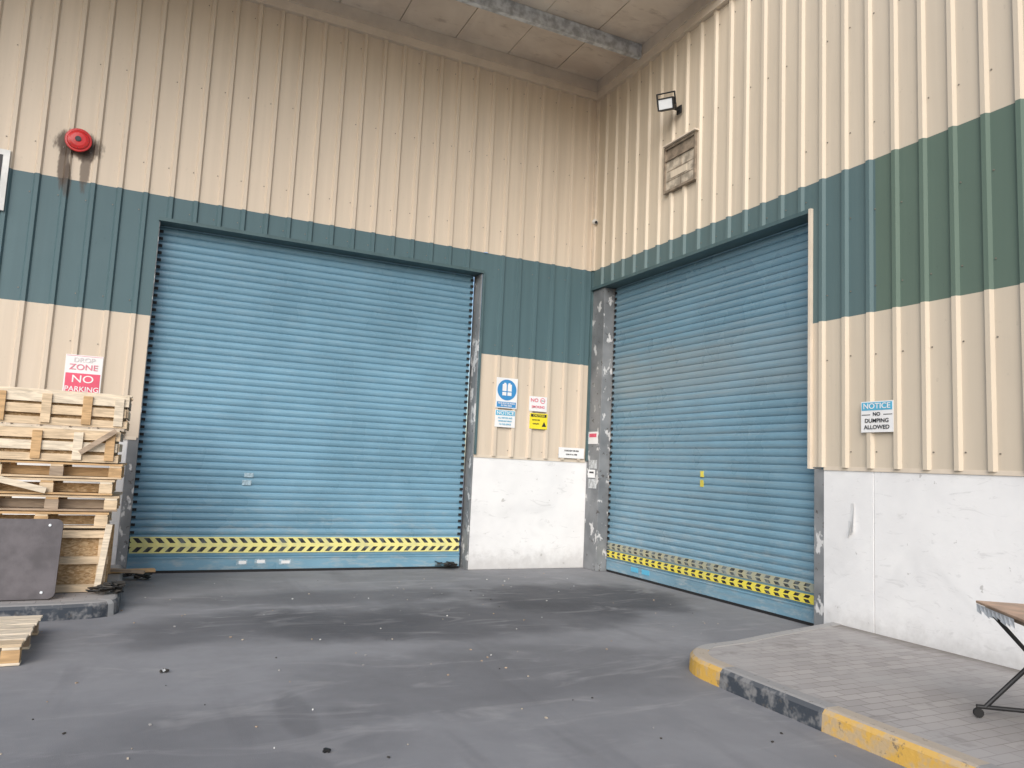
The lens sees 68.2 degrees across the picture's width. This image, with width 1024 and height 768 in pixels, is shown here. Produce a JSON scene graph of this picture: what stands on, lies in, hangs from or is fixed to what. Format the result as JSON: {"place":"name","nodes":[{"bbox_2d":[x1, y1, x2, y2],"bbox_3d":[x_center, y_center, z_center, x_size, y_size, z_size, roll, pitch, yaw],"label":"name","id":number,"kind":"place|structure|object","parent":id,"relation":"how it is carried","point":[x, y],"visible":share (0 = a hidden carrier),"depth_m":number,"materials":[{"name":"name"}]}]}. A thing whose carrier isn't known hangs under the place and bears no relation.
{"place":"outdoors","nodes":[
{"label":"outdoors","id":0,"kind":"place"},
{"bbox_2d":[0,565,122,621],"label":"pavement","id":1,"kind":"structure","parent":0,"point":[71,606],"depth_m":7.06,"materials":[{"name":"concrete"}]},
{"bbox_2d":[0,519,63,600],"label":"grey table top","id":2,"kind":"object","parent":1,"relation":"on","point":[30,549],"visible":1,"depth_m":7.17,"materials":[{"name":"plastic"}]},
{"bbox_2d":[0,386,132,592],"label":"wooden pallet stack","id":3,"kind":"object","parent":1,"relation":"on","point":[85,557],"visible":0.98,"depth_m":7.65,"materials":[{"name":"brown wood"}]},
{"bbox_2d":[86,581,125,593],"bbox_3d":[-4.064,2.036,7.557,0.355,0.114,0.220,6,-7,-25],"label":"plastic debris","id":4,"kind":"object","parent":1,"relation":"on","point":[116,587],"visible":1,"depth_m":7.54,"materials":[{"name":"black plastic"}]},
{"bbox_2d":[0,472,905,767],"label":"ground","id":5,"kind":"structure","parent":0,"point":[634,692],"depth_m":5.51,"materials":[{"name":"concrete"}]},
{"bbox_2d":[0,615,42,666],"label":"wooden pallet","id":6,"kind":"object","parent":5,"relation":"on","point":[16,632],"visible":1,"depth_m":5.81,"materials":[{"name":"brown wood"}]},
{"bbox_2d":[110,568,155,573],"bbox_3d":[-4.481,2.164,8.794,0.610,0.081,0.394,6,-7,-25],"label":"wooden plank","id":7,"kind":"object","parent":5,"relation":"on","point":[136,571],"visible":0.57,"depth_m":8.69,"materials":[{"name":"brown wood"}]},
{"bbox_2d":[122,572,151,578],"bbox_3d":[-4.676,2.349,9.280,0.467,0.067,0.252,6,-7,-25],"label":"plastic debris","id":8,"kind":"object","parent":5,"relation":"on","point":[146,576],"visible":0.73,"depth_m":9.26,"materials":[{"name":"black plastic"}]},
{"bbox_2d":[126,555,459,573],"bbox_3d":[-2.886,2.534,10.677,4.580,0.205,0.060,6,-7,-25],"label":"bottom bar","id":9,"kind":"object","parent":5,"relation":"on","point":[228,564],"visible":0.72,"depth_m":10.57,"materials":[{"name":"blue metal"}]},
{"bbox_2d":[9,222,586,573],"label":"warehouse wall","id":10,"kind":"structure","parent":5,"relation":"on","point":[522,514],"depth_m":11.87,"materials":[{"name":"white paint"}]},
{"bbox_2d":[0,0,595,460],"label":"cladding","id":11,"kind":"structure","parent":10,"relation":"attached to","point":[470,162],"depth_m":10.71,"materials":[{"name":"beige metal"}]},
{"bbox_2d":[0,148,10,210],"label":"framed board","id":12,"kind":"object","parent":11,"relation":"attached to","point":[5,154],"visible":1,"depth_m":9.21,"materials":[{"name":"white plastic"}]},
{"bbox_2d":[65,128,91,151],"bbox_3d":[-5.491,-3.091,9.571,0.304,0.304,0.108,6,-7,-25],"label":"fire alarm bell","id":13,"kind":"object","parent":11,"relation":"attached to","point":[78,139],"visible":1,"depth_m":9.54,"materials":[{"name":"red metal"}]},
{"bbox_2d":[62,354,103,392],"bbox_3d":[-5.355,-0.080,9.426,0.410,0.560,0.010,6,-7,-25],"label":"no parking sign","id":14,"kind":"object","parent":11,"relation":"attached to","point":[82,373],"visible":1,"depth_m":9.43,"materials":[{"name":"white plastic"}]},
{"bbox_2d":[1,5,587,452],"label":"screws","id":15,"kind":"object","parent":11,"relation":"attached to","point":[347,241],"visible":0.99,"depth_m":11.02,"materials":[{"name":"grey metal"}]},
{"bbox_2d":[494,409,514,427],"bbox_3d":[-0.109,0.546,11.894,0.350,0.270,0.010,6,-7,-25],"label":"notice sign","id":16,"kind":"object","parent":11,"relation":"attached to","point":[504,418],"visible":1,"depth_m":11.89,"materials":[{"name":"white plastic"}]},
{"bbox_2d":[495,377,517,408],"bbox_3d":[-0.081,0.144,11.941,0.370,0.480,0.012,6,-7,-25],"label":"mandatory vest sign","id":17,"kind":"object","parent":11,"relation":"attached to","point":[506,392],"visible":1,"depth_m":11.94,"materials":[{"name":"plastic"}]},
{"bbox_2d":[529,396,546,411],"bbox_3d":[0.422,0.323,12.168,0.320,0.240,0.010,6,-7,-25],"label":"no smoking sign","id":18,"kind":"object","parent":11,"relation":"attached to","point":[538,404],"visible":1,"depth_m":12.16,"materials":[{"name":"white plastic"}]},
{"bbox_2d":[529,413,547,429],"bbox_3d":[0.427,0.598,12.147,0.320,0.250,0.010,6,-7,-25],"label":"caution sign","id":19,"kind":"object","parent":11,"relation":"attached to","point":[538,420],"visible":1,"depth_m":12.14,"materials":[{"name":"yellow plastic"}]},
{"bbox_2d":[558,447,583,458],"bbox_3d":[0.972,1.130,12.366,0.480,0.170,0.004,6,-7,-25],"label":"plate","id":20,"kind":"object","parent":11,"relation":"attached to","point":[562,453],"visible":1,"depth_m":12.36,"materials":[{"name":"white plastic"}]},
{"bbox_2d":[127,226,473,557],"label":"curtain slats","id":21,"kind":"object","parent":10,"relation":"attached to","point":[319,393],"visible":0.81,"depth_m":10.80,"materials":[{"name":"blue metal"}]},
{"bbox_2d":[236,473,290,564],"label":"stickers","id":22,"kind":"object","parent":21,"relation":"attached to","point":[260,561],"visible":1,"depth_m":10.39,"materials":[{"name":"white paper"}]},
{"bbox_2d":[129,537,458,552],"bbox_3d":[-2.869,2.271,10.684,4.550,0.210,0.008,6,-7,-25],"label":"hazard tape","id":23,"kind":"object","parent":21,"relation":"attached to","point":[250,544],"visible":1,"depth_m":10.56,"materials":[{"name":"yellow plastic"}]},
{"bbox_2d":[128,225,473,548],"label":"end locks","id":24,"kind":"object","parent":10,"relation":"attached to","point":[147,382],"visible":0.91,"depth_m":10.11,"materials":[{"name":"black metal"}]},
{"bbox_2d":[123,0,599,462],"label":"trim flashings","id":25,"kind":"object","parent":10,"relation":"attached to","point":[352,19],"depth_m":11.71,"materials":[{"name":"beige metal"}]},
{"bbox_2d":[323,747,330,752],"bbox_3d":[-1.010,2.002,4.127,0.044,0.018,0.037,1,-6,14],"label":"plastic debris","id":26,"kind":"object","parent":5,"relation":"on","point":[325,750],"visible":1,"depth_m":4.12,"materials":[{"name":"black plastic"}]},
{"bbox_2d":[0,578,835,759],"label":"scattered grit","id":27,"kind":"object","parent":5,"relation":"on","point":[150,724],"visible":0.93,"depth_m":5.90,"materials":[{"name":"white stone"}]},
{"bbox_2d":[435,561,457,566],"bbox_3d":[-0.997,2.725,11.461,0.349,0.075,0.204,6,-7,-25],"label":"plastic debris","id":28,"kind":"object","parent":5,"relation":"on","point":[451,564],"visible":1,"depth_m":11.43,"materials":[{"name":"black plastic"}]},
{"bbox_2d":[606,558,813,625],"bbox_3d":[2.460,2.720,10.119,0.060,0.205,4.340,6,-7,-25],"label":"bottom bar","id":29,"kind":"object","parent":5,"relation":"on","point":[791,611],"visible":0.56,"depth_m":9.63,"materials":[{"name":"blue metal"}]},
{"bbox_2d":[583,287,1023,669],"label":"warehouse wall","id":30,"kind":"structure","parent":5,"relation":"on","point":[927,559],"depth_m":7.16,"materials":[{"name":"white paint"}]},
{"bbox_2d":[588,432,597,500],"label":"frame notices","id":31,"kind":"object","parent":30,"relation":"attached to","point":[592,437],"visible":1,"depth_m":12.33,"materials":[{"name":"white paper"}]},
{"bbox_2d":[607,288,616,549],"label":"end locks","id":32,"kind":"object","parent":30,"relation":"attached to","point":[612,398],"visible":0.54,"depth_m":12.29,"materials":[{"name":"black metal"}]},
{"bbox_2d":[607,542,813,604],"bbox_3d":[2.455,2.474,10.132,0.008,0.225,4.310,6,-7,-25],"label":"hazard tape","id":33,"kind":"object","parent":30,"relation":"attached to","point":[776,591],"visible":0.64,"depth_m":9.69,"materials":[{"name":"yellow plastic"}]},
{"bbox_2d":[607,223,823,606],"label":"curtain slats","id":34,"kind":"object","parent":30,"relation":"attached to","point":[710,372],"visible":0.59,"depth_m":9.99,"materials":[{"name":"blue metal"}]},
{"bbox_2d":[631,471,703,575],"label":"stickers","id":35,"kind":"object","parent":34,"relation":"attached to","point":[635,570],"visible":1,"depth_m":11.07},
{"bbox_2d":[591,0,1023,475],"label":"trim flashings","id":36,"kind":"object","parent":30,"relation":"on","point":[691,17],"depth_m":10.54,"materials":[{"name":"beige metal"}]},
{"bbox_2d":[456,0,641,59],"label":"purlins","id":37,"kind":"object","parent":36,"relation":"attached to","point":[557,24],"visible":1,"depth_m":11.30,"materials":[{"name":"metal"}]},
{"bbox_2d":[332,0,695,80],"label":"ceiling sheets","id":38,"kind":"object","parent":37,"relation":"on","point":[642,22],"visible":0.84,"depth_m":11.53,"materials":[{"name":"beige metal"}]},
{"bbox_2d":[593,0,1023,471],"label":"cladding","id":39,"kind":"structure","parent":30,"relation":"attached to","point":[889,67],"depth_m":7.83,"materials":[{"name":"beige metal"}]},
{"bbox_2d":[656,91,681,114],"bbox_3d":[2.264,-4.037,10.909,0.289,0.256,0.348,-2,-8,37],"label":"flood light","id":40,"kind":"object","parent":39,"relation":"attached to","point":[666,104],"visible":1,"depth_m":10.81,"materials":[{"name":"black metal"}]},
{"bbox_2d":[663,128,698,195],"bbox_3d":[2.408,-3.166,10.809,0.110,0.720,0.750,6,-7,-25],"label":"wall vent hatch","id":41,"kind":"object","parent":39,"relation":"attached to","point":[680,163],"depth_m":10.81,"materials":[{"name":"beige metal"}]},
{"bbox_2d":[604,0,1000,454],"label":"screws","id":42,"kind":"object","parent":39,"relation":"attached to","point":[827,224],"visible":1,"depth_m":8.07,"materials":[{"name":"grey metal"}]},
{"bbox_2d":[861,400,893,432],"bbox_3d":[3.631,0.325,7.523,0.010,0.310,0.370,6,-7,-25],"label":"no dumping sign","id":43,"kind":"object","parent":39,"relation":"attached to","point":[877,416],"visible":1,"depth_m":7.51,"materials":[{"name":"white plastic"}]},
{"bbox_2d":[848,503,853,536],"bbox_3d":[3.459,1.401,7.731,0.046,0.360,0.100,6,-7,-25],"label":"peeling tape","id":44,"kind":"object","parent":30,"relation":"attached to","point":[850,527],"visible":1,"depth_m":7.74,"materials":[{"name":"white plastic"}]},
{"bbox_2d":[463,252,487,471],"label":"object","id":45,"kind":"structure","parent":0,"point":[484,252],"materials":[{"name":"black metal"}]},
{"bbox_2d":[689,622,1023,767],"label":"pavement","id":46,"kind":"structure","parent":0,"point":[906,704],"depth_m":5.39,"materials":[{"name":"concrete"}]},
{"bbox_2d":[973,600,1023,717],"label":"folding table","id":47,"kind":"object","parent":46,"relation":"on","point":[1002,614],"visible":1,"depth_m":4.81,"materials":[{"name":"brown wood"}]}
]}

